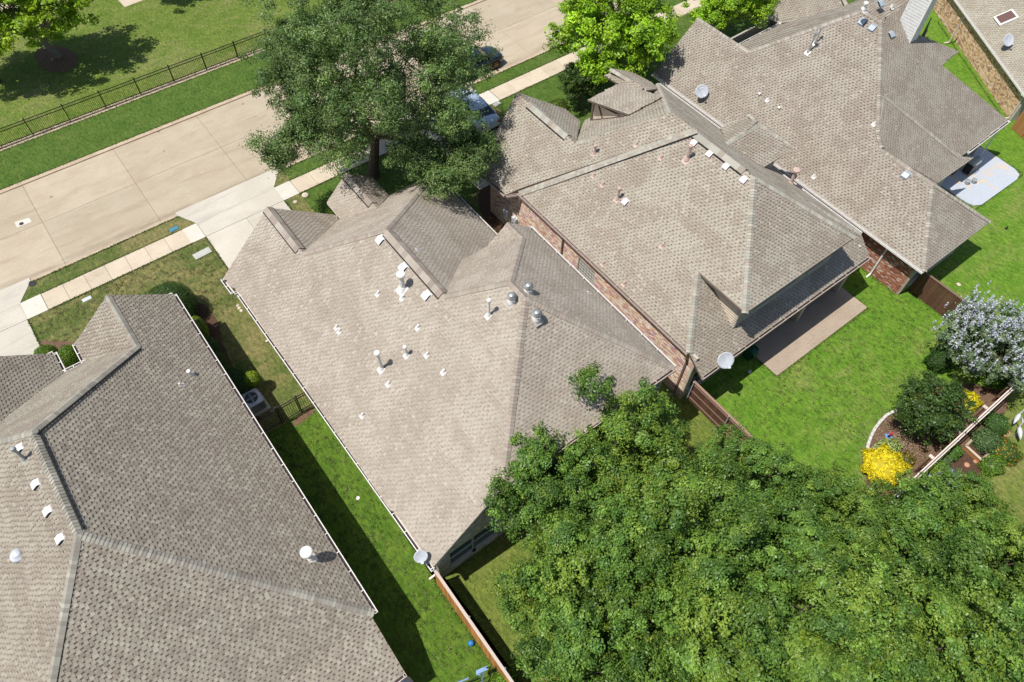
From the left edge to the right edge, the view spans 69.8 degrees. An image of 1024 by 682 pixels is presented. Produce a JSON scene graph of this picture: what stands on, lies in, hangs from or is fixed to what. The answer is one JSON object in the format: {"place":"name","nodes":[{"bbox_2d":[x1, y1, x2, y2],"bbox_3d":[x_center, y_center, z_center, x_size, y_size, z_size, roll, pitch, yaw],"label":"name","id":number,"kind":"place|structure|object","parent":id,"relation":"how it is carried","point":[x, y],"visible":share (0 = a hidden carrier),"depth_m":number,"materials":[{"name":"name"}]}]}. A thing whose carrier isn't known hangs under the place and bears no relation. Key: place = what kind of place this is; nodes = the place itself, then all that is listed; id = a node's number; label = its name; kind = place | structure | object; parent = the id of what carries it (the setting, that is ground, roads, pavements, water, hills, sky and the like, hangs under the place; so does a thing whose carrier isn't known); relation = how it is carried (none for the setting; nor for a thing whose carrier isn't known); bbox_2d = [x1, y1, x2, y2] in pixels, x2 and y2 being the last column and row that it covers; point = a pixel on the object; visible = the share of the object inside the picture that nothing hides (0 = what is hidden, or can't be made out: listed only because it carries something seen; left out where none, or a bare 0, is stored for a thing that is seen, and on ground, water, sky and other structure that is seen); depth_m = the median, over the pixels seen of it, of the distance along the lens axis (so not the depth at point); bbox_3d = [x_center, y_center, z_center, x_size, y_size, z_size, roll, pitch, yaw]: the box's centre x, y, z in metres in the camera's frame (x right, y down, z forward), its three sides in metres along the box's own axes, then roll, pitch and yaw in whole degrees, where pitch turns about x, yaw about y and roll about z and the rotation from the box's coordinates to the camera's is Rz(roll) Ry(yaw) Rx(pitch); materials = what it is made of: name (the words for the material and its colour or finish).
{"place":"outdoors","nodes":[
{"label":"outdoors","id":0,"kind":"place"},
{"bbox_2d":[0,278,39,355],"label":"driveway","id":1,"kind":"structure","parent":0,"point":[17,335],"depth_m":39.81,"materials":[{"name":"concrete"}]},
{"bbox_2d":[20,294,47,318],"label":"walk pad","id":2,"kind":"object","parent":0,"point":[34,306],"visible":1,"depth_m":40.55,"materials":[{"name":"concrete"}]},
{"bbox_2d":[41,230,190,309],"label":"sidewalk","id":3,"kind":"structure","parent":0,"point":[92,279],"depth_m":42.17,"materials":[{"name":"concrete"}]},
{"bbox_2d":[0,0,383,144],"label":"park lawn","id":4,"kind":"structure","parent":0,"point":[119,43],"depth_m":53.83,"materials":[{"name":"green plant"}]},
{"bbox_2d":[35,45,77,71],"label":"mulch bed","id":5,"kind":"object","parent":4,"relation":"on","point":[46,59],"visible":0.95,"depth_m":53.00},
{"bbox_2d":[0,0,101,57],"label":"shade tree","id":6,"kind":"object","parent":5,"relation":"on","point":[25,20],"visible":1,"depth_m":48.79,"materials":[{"name":"green plant"}]},
{"bbox_2d":[176,170,290,268],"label":"driveway","id":7,"kind":"structure","parent":0,"point":[227,221],"depth_m":44.91,"materials":[{"name":"concrete"}]},
{"bbox_2d":[0,0,476,189],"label":"verge","id":8,"kind":"structure","parent":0,"point":[49,151],"depth_m":49.57,"materials":[{"name":"green plant"}]},
{"bbox_2d":[0,0,623,289],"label":"road","id":9,"kind":"structure","parent":0,"point":[86,207],"depth_m":46.69,"materials":[{"name":"concrete"}]},
{"bbox_2d":[0,0,484,193],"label":"kerb","id":10,"kind":"structure","parent":9,"relation":"on","point":[67,165],"depth_m":48.66,"materials":[{"name":"concrete"}]},
{"bbox_2d":[31,2,653,280],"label":"kerb","id":11,"kind":"structure","parent":9,"relation":"on","point":[177,215],"depth_m":43.95,"materials":[{"name":"concrete"}]},
{"bbox_2d":[443,46,503,81],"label":"parked car","id":12,"kind":"object","parent":9,"relation":"on","point":[496,61],"visible":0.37,"depth_m":53.14,"materials":[{"name":"black paint"}]},
{"bbox_2d":[290,133,412,192],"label":"sidewalk","id":13,"kind":"structure","parent":0,"point":[309,180],"depth_m":46.96,"materials":[{"name":"concrete"}]},
{"bbox_2d":[300,139,477,213],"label":"garden lawn","id":14,"kind":"structure","parent":0,"point":[389,180],"depth_m":46.60,"materials":[{"name":"green plant"}]},
{"bbox_2d":[266,407,518,681],"bbox_3d":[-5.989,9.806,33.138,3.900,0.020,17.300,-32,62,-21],"label":"side lawn","id":15,"kind":"structure","parent":0,"point":[415,667],"depth_m":33.03,"materials":[{"name":"green plant"}]},
{"bbox_2d":[293,407,314,425],"bbox_3d":[-10.538,3.816,37.087,0.464,0.020,1.352,35,62,21],"label":"mulch bed","id":16,"kind":"object","parent":15,"relation":"on","point":[302,417],"visible":1,"depth_m":37.09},
{"bbox_2d":[491,666,518,681],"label":"front bush","id":17,"kind":"object","parent":15,"relation":"on","point":[500,677],"visible":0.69,"depth_m":29.90,"materials":[{"name":"green plant"}]},
{"bbox_2d":[21,2,773,609],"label":"lawn","id":18,"kind":"structure","parent":0,"point":[247,344],"depth_m":41.07,"materials":[{"name":"green plant"}]},
{"bbox_2d":[38,340,73,367],"bbox_3d":[-24.007,0.798,38.789,3.587,0.020,1.982,10,56,5],"label":"mulch bed","id":19,"kind":"object","parent":18,"relation":"on","point":[58,344],"visible":0.21,"depth_m":39.25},
{"bbox_2d":[33,344,58,353],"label":"topiary bush","id":20,"kind":"object","parent":19,"relation":"on","point":[44,349],"visible":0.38,"depth_m":37.81,"materials":[{"name":"green plant"}]},
{"bbox_2d":[57,344,79,367],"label":"topiary bush","id":21,"kind":"object","parent":19,"relation":"on","point":[67,354],"visible":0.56,"depth_m":37.76,"materials":[{"name":"green plant"}]},
{"bbox_2d":[37,238,235,346],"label":"grass tufts","id":22,"kind":"object","parent":18,"relation":"on","point":[166,272],"visible":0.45,"depth_m":41.38,"materials":[{"name":"green plant"}]},
{"bbox_2d":[147,281,197,316],"bbox_3d":[-18.404,-1.987,39.547,2.719,2.269,2.656,-32,62,-21],"label":"round bush","id":23,"kind":"object","parent":18,"relation":"on","point":[186,297],"visible":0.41,"depth_m":39.22,"materials":[{"name":"green plant"}]},
{"bbox_2d":[182,223,205,242],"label":"walk pad","id":24,"kind":"object","parent":18,"relation":"on","point":[194,233],"visible":1,"depth_m":43.87,"materials":[{"name":"concrete"}]},
{"bbox_2d":[0,292,406,681],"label":"house","id":25,"kind":"structure","parent":18,"relation":"on","point":[160,521],"depth_m":27.61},
{"bbox_2d":[191,300,259,424],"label":"mulch bed","id":26,"kind":"object","parent":18,"relation":"on","point":[212,323],"visible":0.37,"depth_m":40.16,"materials":[{"name":"brown soil"}]},
{"bbox_2d":[191,315,209,336],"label":"box bush","id":27,"kind":"object","parent":26,"relation":"on","point":[201,324],"visible":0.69,"depth_m":39.03,"materials":[{"name":"green plant"}]},
{"bbox_2d":[228,368,255,394],"bbox_3d":[-13.806,2.097,37.299,1.480,1.539,1.677,-32,62,-21],"label":"side bush","id":28,"kind":"object","parent":26,"relation":"on","point":[236,376],"visible":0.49,"depth_m":36.80,"materials":[{"name":"green plant"}]},
{"bbox_2d":[243,370,260,386],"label":"topiary bush","id":29,"kind":"object","parent":26,"relation":"on","point":[252,378],"visible":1,"depth_m":36.77,"materials":[{"name":"green plant"}]},
{"bbox_2d":[241,388,270,416],"bbox_3d":[-13.038,3.068,37.033,1.150,0.863,1.150,-32,62,-21],"label":"air conditioner","id":30,"kind":"object","parent":26,"relation":"on","point":[254,399],"visible":0.88,"depth_m":36.79,"materials":[{"name":"metal"}]},
{"bbox_2d":[274,181,298,199],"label":"walk pad","id":31,"kind":"object","parent":18,"relation":"on","point":[286,190],"visible":1,"depth_m":46.05,"materials":[{"name":"concrete"}]},
{"bbox_2d":[27,43,601,345],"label":"grass tufts","id":32,"kind":"object","parent":18,"relation":"on","point":[74,297],"visible":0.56,"depth_m":43.34,"materials":[{"name":"green plant"}]},
{"bbox_2d":[236,0,508,201],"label":"oak tree","id":33,"kind":"object","parent":18,"relation":"on","point":[301,32],"visible":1,"depth_m":38.62,"materials":[{"name":"green plant"}]},
{"bbox_2d":[221,172,675,579],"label":"house","id":34,"kind":"structure","parent":18,"relation":"on","point":[432,354],"depth_m":32.27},
{"bbox_2d":[414,550,428,564],"bbox_3d":[-3.661,8.839,29.817,0.567,0.662,0.541,-32,62,-21],"label":"satellite dish","id":35,"kind":"object","parent":34,"relation":"attached to","point":[421,556],"visible":1,"depth_m":29.74,"materials":[{"name":"grey metal"}]},
{"bbox_2d":[448,537,473,568],"bbox_3d":[-2.177,9.140,31.851,1.400,1.665,0.165,-32,62,-21],"label":"window","id":36,"kind":"structure","parent":34,"relation":"in","point":[460,553],"depth_m":32.09,"materials":[{"name":"black glass"}]},
{"bbox_2d":[471,522,497,551],"bbox_3d":[-1.204,8.543,32.286,1.400,1.665,0.165,-32,62,-21],"label":"window","id":37,"kind":"structure","parent":34,"relation":"in","point":[485,534],"depth_m":32.59,"materials":[{"name":"black glass"}]},
{"bbox_2d":[434,569,513,681],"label":"wood fence","id":38,"kind":"object","parent":18,"relation":"on","point":[472,628],"visible":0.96,"depth_m":30.29,"materials":[{"name":"brown wood"}]},
{"bbox_2d":[478,185,504,232],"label":"mulch bed","id":39,"kind":"object","parent":18,"relation":"on","point":[489,216],"visible":0.34,"depth_m":45.58,"materials":[{"name":"brown soil"}]},
{"bbox_2d":[481,68,870,398],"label":"house","id":40,"kind":"structure","parent":18,"relation":"on","point":[691,243],"depth_m":37.38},
{"bbox_2d":[578,259,594,284],"bbox_3d":[4.038,-3.752,39.599,0.080,1.100,1.295,-32,62,-21],"label":"glass block window","id":41,"kind":"structure","parent":40,"relation":"in","point":[583,268],"depth_m":39.61,"materials":[{"name":"glass"}]},
{"bbox_2d":[717,352,733,368],"bbox_3d":[10.271,0.984,35.369,0.760,0.763,0.756,25,59,15],"label":"satellite dish","id":42,"kind":"object","parent":40,"relation":"attached to","point":[725,360],"visible":1,"depth_m":35.33,"materials":[{"name":"grey metal"}]},
{"bbox_2d":[340,21,1022,675],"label":"grass tufts","id":43,"kind":"object","parent":18,"relation":"on","point":[764,365],"visible":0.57,"depth_m":41.59,"materials":[{"name":"green plant"}]},
{"bbox_2d":[686,381,798,499],"bbox_3d":[12.040,5.741,35.300,0.185,1.820,9.800,-32,62,-21],"label":"wood fence","id":44,"kind":"object","parent":18,"relation":"on","point":[708,406],"visible":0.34,"depth_m":36.68,"materials":[{"name":"brown wood"}]},
{"bbox_2d":[652,0,1010,294],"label":"house","id":45,"kind":"structure","parent":18,"relation":"on","point":[880,118],"depth_m":43.52,"materials":[{"name":"grey tile"}]},
{"bbox_2d":[885,382,1016,497],"bbox_3d":[21.235,5.142,35.929,15.400,1.870,0.430,-32,62,-21],"label":"wood fence","id":46,"kind":"object","parent":18,"relation":"on","point":[969,428],"visible":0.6,"depth_m":35.65,"materials":[{"name":"wood"}]},
{"bbox_2d":[908,272,1013,362],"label":"wood fence","id":47,"kind":"object","parent":18,"relation":"on","point":[942,297],"visible":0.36,"depth_m":41.21,"materials":[{"name":"wood"}]},
{"bbox_2d":[931,281,1023,393],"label":"flowering tree","id":48,"kind":"object","parent":18,"relation":"on","point":[1009,331],"visible":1,"depth_m":37.04,"materials":[{"name":"white plant"}]},
{"bbox_2d":[933,0,1023,120],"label":"house","id":49,"kind":"structure","parent":18,"relation":"on","point":[978,30],"depth_m":53.32,"materials":[{"name":"beige stone"}]},
{"bbox_2d":[400,82,497,189],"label":"driveway","id":50,"kind":"structure","parent":0,"point":[482,185],"depth_m":49.11,"materials":[{"name":"concrete"}]},
{"bbox_2d":[445,89,500,132],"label":"parked car","id":51,"kind":"object","parent":50,"relation":"on","point":[490,114],"visible":0.38,"depth_m":49.03,"materials":[{"name":"blue paint"}]},
{"bbox_2d":[284,0,683,178],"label":"verge","id":52,"kind":"structure","parent":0,"point":[304,166],"depth_m":53.00,"materials":[{"name":"green plant"}]},
{"bbox_2d":[403,382,779,681],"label":"back lawn","id":53,"kind":"structure","parent":0,"point":[468,579],"depth_m":32.85,"materials":[{"name":"green plant"}]},
{"bbox_2d":[480,419,605,552],"bbox_3d":[1.115,6.633,31.069,5.520,7.509,5.310,-32,62,-21],"label":"oak tree","id":54,"kind":"object","parent":53,"relation":"on","point":[573,496],"visible":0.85,"depth_m":28.71,"materials":[{"name":"green plant"}]},
{"bbox_2d":[482,509,634,674],"bbox_3d":[2.324,9.951,28.523,5.663,8.022,5.686,-32,62,-21],"label":"oak tree","id":55,"kind":"object","parent":53,"relation":"on","point":[519,588],"visible":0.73,"depth_m":26.68,"materials":[{"name":"green plant"}]},
{"bbox_2d":[510,568,668,681],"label":"oak tree","id":56,"kind":"object","parent":53,"relation":"on","point":[560,660],"visible":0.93,"depth_m":25.11,"materials":[{"name":"green plant"}]},
{"bbox_2d":[538,471,684,642],"bbox_3d":[3.817,9.082,29.117,5.293,8.091,5.684,-32,62,-21],"label":"oak tree","id":57,"kind":"object","parent":53,"relation":"on","point":[608,545],"visible":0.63,"depth_m":26.25,"materials":[{"name":"green plant"}]},
{"bbox_2d":[557,358,696,504],"bbox_3d":[4.735,4.348,31.918,6.188,8.852,5.820,-32,62,-21],"label":"oak tree","id":58,"kind":"object","parent":53,"relation":"on","point":[633,440],"visible":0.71,"depth_m":29.62,"materials":[{"name":"green plant"}]},
{"bbox_2d":[584,432,770,627],"bbox_3d":[6.018,7.828,29.159,6.634,9.541,6.196,-32,62,-21],"label":"oak tree","id":59,"kind":"object","parent":53,"relation":"on","point":[684,485],"visible":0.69,"depth_m":27.01,"materials":[{"name":"green plant"}]},
{"bbox_2d":[611,532,787,681],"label":"oak tree","id":60,"kind":"object","parent":53,"relation":"on","point":[692,600],"visible":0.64,"depth_m":24.94,"materials":[{"name":"green plant"}]},
{"bbox_2d":[687,420,825,542],"bbox_3d":[9.593,6.607,31.589,5.443,7.084,5.641,-32,62,-21],"label":"oak tree","id":61,"kind":"object","parent":53,"relation":"on","point":[757,459],"visible":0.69,"depth_m":29.50,"materials":[{"name":"green plant"}]},
{"bbox_2d":[702,480,857,644],"bbox_3d":[10.361,9.259,29.334,6.107,7.834,6.519,-32,62,-21],"label":"oak tree","id":62,"kind":"object","parent":53,"relation":"on","point":[804,528],"visible":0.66,"depth_m":26.89,"materials":[{"name":"green plant"}]},
{"bbox_2d":[769,461,894,569],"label":"oak tree","id":63,"kind":"object","parent":53,"relation":"on","point":[820,484],"visible":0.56,"depth_m":28.91,"materials":[{"name":"green plant"}]},
{"bbox_2d":[489,0,703,98],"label":"sidewalk","id":64,"kind":"structure","parent":0,"point":[524,81],"depth_m":53.41,"materials":[{"name":"concrete"}]},
{"bbox_2d":[496,0,855,128],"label":"garden lawn","id":65,"kind":"structure","parent":0,"point":[547,90],"depth_m":52.82,"materials":[{"name":"green plant"}]},
{"bbox_2d":[557,59,604,109],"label":"tree","id":66,"kind":"object","parent":65,"relation":"on","point":[571,77],"visible":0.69,"depth_m":48.89,"materials":[{"name":"green plant"}]},
{"bbox_2d":[542,0,682,85],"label":"shade tree","id":67,"kind":"object","parent":65,"relation":"on","point":[587,22],"visible":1,"depth_m":46.47,"materials":[{"name":"green plant"}]},
{"bbox_2d":[681,0,780,30],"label":"shade tree","id":68,"kind":"object","parent":65,"relation":"on","point":[718,15],"visible":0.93,"depth_m":51.29,"materials":[{"name":"green plant"}]},
{"bbox_2d":[685,267,1014,513],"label":"back lawn","id":69,"kind":"structure","parent":0,"point":[815,438],"depth_m":38.96,"materials":[{"name":"green plant"}]},
{"bbox_2d":[743,344,758,360],"bbox_3d":[12.839,0.622,39.472,0.550,0.760,0.683,-32,62,-21],"label":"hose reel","id":70,"kind":"object","parent":69,"relation":"on","point":[750,352],"visible":0.86,"depth_m":39.23,"materials":[{"name":"green plastic"}]},
{"bbox_2d":[754,287,866,374],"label":"patio","id":71,"kind":"structure","parent":69,"relation":"on","point":[826,314],"depth_m":40.82,"materials":[{"name":"beige concrete"}]},
{"bbox_2d":[839,383,1006,502],"bbox_3d":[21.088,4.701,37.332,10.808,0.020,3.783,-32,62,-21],"label":"mulch bed","id":72,"kind":"object","parent":69,"relation":"on","point":[987,396],"visible":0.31,"depth_m":37.36,"materials":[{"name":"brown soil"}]},
{"bbox_2d":[866,409,898,452],"bbox_3d":[18.563,4.775,37.187,0.757,0.110,4.393,33,61,19],"label":"bed edging","id":73,"kind":"object","parent":72,"relation":"on","point":[879,422],"visible":0.57,"depth_m":37.38,"materials":[{"name":"stone"}]},
{"bbox_2d":[860,442,912,485],"bbox_3d":[18.017,5.981,35.581,2.169,1.415,2.337,-32,62,-21],"label":"yellow bush","id":74,"kind":"object","parent":72,"relation":"on","point":[879,460],"visible":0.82,"depth_m":35.30,"materials":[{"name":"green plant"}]},
{"bbox_2d":[872,437,904,453],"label":"variegated bush","id":75,"kind":"object","parent":72,"relation":"on","point":[894,445],"visible":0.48,"depth_m":36.23,"materials":[{"name":"green plant"}]},
{"bbox_2d":[889,367,980,446],"bbox_3d":[20.722,3.276,36.178,4.458,3.753,3.814,-32,62,-21],"label":"bush","id":76,"kind":"object","parent":72,"relation":"on","point":[934,410],"visible":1,"depth_m":35.29,"materials":[{"name":"green plant"}]},
{"bbox_2d":[981,411,1011,436],"bbox_3d":[24.588,4.152,37.224,1.389,1.036,1.297,-32,62,-21],"label":"garden plant","id":77,"kind":"object","parent":72,"relation":"on","point":[996,422],"visible":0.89,"depth_m":36.98,"materials":[{"name":"green plant"}]},
{"bbox_2d":[922,346,954,372],"bbox_3d":[22.804,0.916,38.994,1.567,1.714,1.391,-32,62,-21],"label":"evergreen shrub","id":78,"kind":"object","parent":69,"relation":"on","point":[937,358],"visible":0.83,"depth_m":38.77,"materials":[{"name":"green plant"}]},
{"bbox_2d":[701,386,1023,681],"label":"lawn","id":79,"kind":"structure","parent":0,"point":[1009,483],"depth_m":36.02,"materials":[{"name":"green plant"}]},
{"bbox_2d":[639,587,806,681],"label":"oak tree","id":80,"kind":"object","parent":79,"relation":"on","point":[711,665],"visible":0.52,"depth_m":24.09,"materials":[{"name":"green plant"}]},
{"bbox_2d":[742,517,907,681],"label":"oak tree","id":81,"kind":"object","parent":79,"relation":"on","point":[870,597],"visible":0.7,"depth_m":25.46,"materials":[{"name":"green plant"}]},
{"bbox_2d":[790,489,914,620],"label":"oak tree","id":82,"kind":"object","parent":79,"relation":"on","point":[886,536],"visible":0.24,"depth_m":27.88,"materials":[{"name":"green plant"}]},
{"bbox_2d":[777,602,948,681],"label":"oak tree","id":83,"kind":"object","parent":79,"relation":"on","point":[920,671],"visible":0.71,"depth_m":24.90,"materials":[{"name":"green plant"}]},
{"bbox_2d":[840,471,1012,613],"bbox_3d":[15.949,8.588,30.188,6.190,7.440,5.513,-32,62,-21],"label":"oak tree","id":84,"kind":"object","parent":79,"relation":"on","point":[927,515],"visible":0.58,"depth_m":27.74,"materials":[{"name":"green plant"}]},
{"bbox_2d":[864,525,1023,681],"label":"oak tree","id":85,"kind":"object","parent":79,"relation":"on","point":[986,648],"visible":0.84,"depth_m":25.41,"materials":[{"name":"green plant"}]},
{"bbox_2d":[893,459,1022,568],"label":"oak tree","id":86,"kind":"object","parent":79,"relation":"on","point":[965,492],"visible":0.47,"depth_m":29.82,"materials":[{"name":"green plant"}]},
{"bbox_2d":[949,432,1003,481],"bbox_3d":[22.613,6.259,36.308,6.381,0.020,1.574,-32,62,-21],"label":"mulch bed","id":87,"kind":"object","parent":79,"relation":"on","point":[963,458],"visible":0.17,"depth_m":36.37,"materials":[{"name":"brown soil"}]},
{"bbox_2d":[942,442,964,460],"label":"garden plant","id":88,"kind":"object","parent":87,"relation":"on","point":[955,451],"visible":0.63,"depth_m":36.11,"materials":[{"name":"green plant"}]},
{"bbox_2d":[962,437,988,461],"bbox_3d":[23.158,5.469,36.654,0.833,0.360,1.072,-32,62,-21],"label":"planter box","id":89,"kind":"object","parent":87,"relation":"on","point":[968,448],"visible":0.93,"depth_m":36.54,"materials":[{"name":"brown wood"}]},
{"bbox_2d":[969,425,1004,454],"bbox_3d":[23.632,4.874,36.627,1.598,1.168,1.537,-32,62,-21],"label":"garden plant","id":90,"kind":"object","parent":87,"relation":"on","point":[986,439],"visible":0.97,"depth_m":36.33,"materials":[{"name":"green plant"}]},
{"bbox_2d":[977,452,1007,477],"bbox_3d":[23.613,6.037,36.030,1.497,0.842,1.192,-13,57,-10],"label":"garden plant","id":91,"kind":"object","parent":87,"relation":"on","point":[992,465],"visible":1,"depth_m":35.86,"materials":[{"name":"green plant"}]},
{"bbox_2d":[988,433,1023,466],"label":"flower bush","id":92,"kind":"object","parent":87,"relation":"on","point":[1008,451],"visible":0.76,"depth_m":36.19,"materials":[{"name":"green plant"}]},
{"bbox_2d":[938,499,1023,627],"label":"oak tree","id":93,"kind":"object","parent":79,"relation":"on","point":[1016,544],"visible":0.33,"depth_m":28.15,"materials":[{"name":"green plant"}]},
{"bbox_2d":[953,566,1023,681],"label":"oak tree","id":94,"kind":"object","parent":79,"relation":"on","point":[1016,597],"visible":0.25,"depth_m":26.25,"materials":[{"name":"green plant"}]},
{"bbox_2d":[907,9,1023,364],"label":"back lawn","id":95,"kind":"structure","parent":0,"point":[993,251],"depth_m":45.16,"materials":[{"name":"green plant"}]},
{"bbox_2d":[1011,110,1023,138],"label":"wood fence","id":96,"kind":"object","parent":95,"relation":"on","point":[1017,127],"visible":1,"depth_m":50.42,"materials":[{"name":"wood"}]},
{"bbox_2d":[940,147,1019,205],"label":"patio","id":97,"kind":"structure","parent":0,"point":[993,174],"depth_m":47.91,"materials":[{"name":"concrete"}]},
{"bbox_2d":[962,156,981,174],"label":"grill","id":98,"kind":"object","parent":97,"relation":"on","point":[972,165],"visible":0.98,"depth_m":47.63,"materials":[{"name":"black metal"}]},
{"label":"ground","id":99,"kind":"structure","parent":0,"visible":0},
{"bbox_2d":[0,0,394,150],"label":"mowing strip","id":100,"kind":"object","parent":99,"relation":"on","point":[56,127],"depth_m":50.45,"materials":[{"name":"concrete"}]},
{"bbox_2d":[0,2,379,145],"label":"iron fence","id":101,"kind":"object","parent":100,"relation":"on","point":[202,57],"visible":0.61,"depth_m":50.33,"materials":[{"name":"black metal"}]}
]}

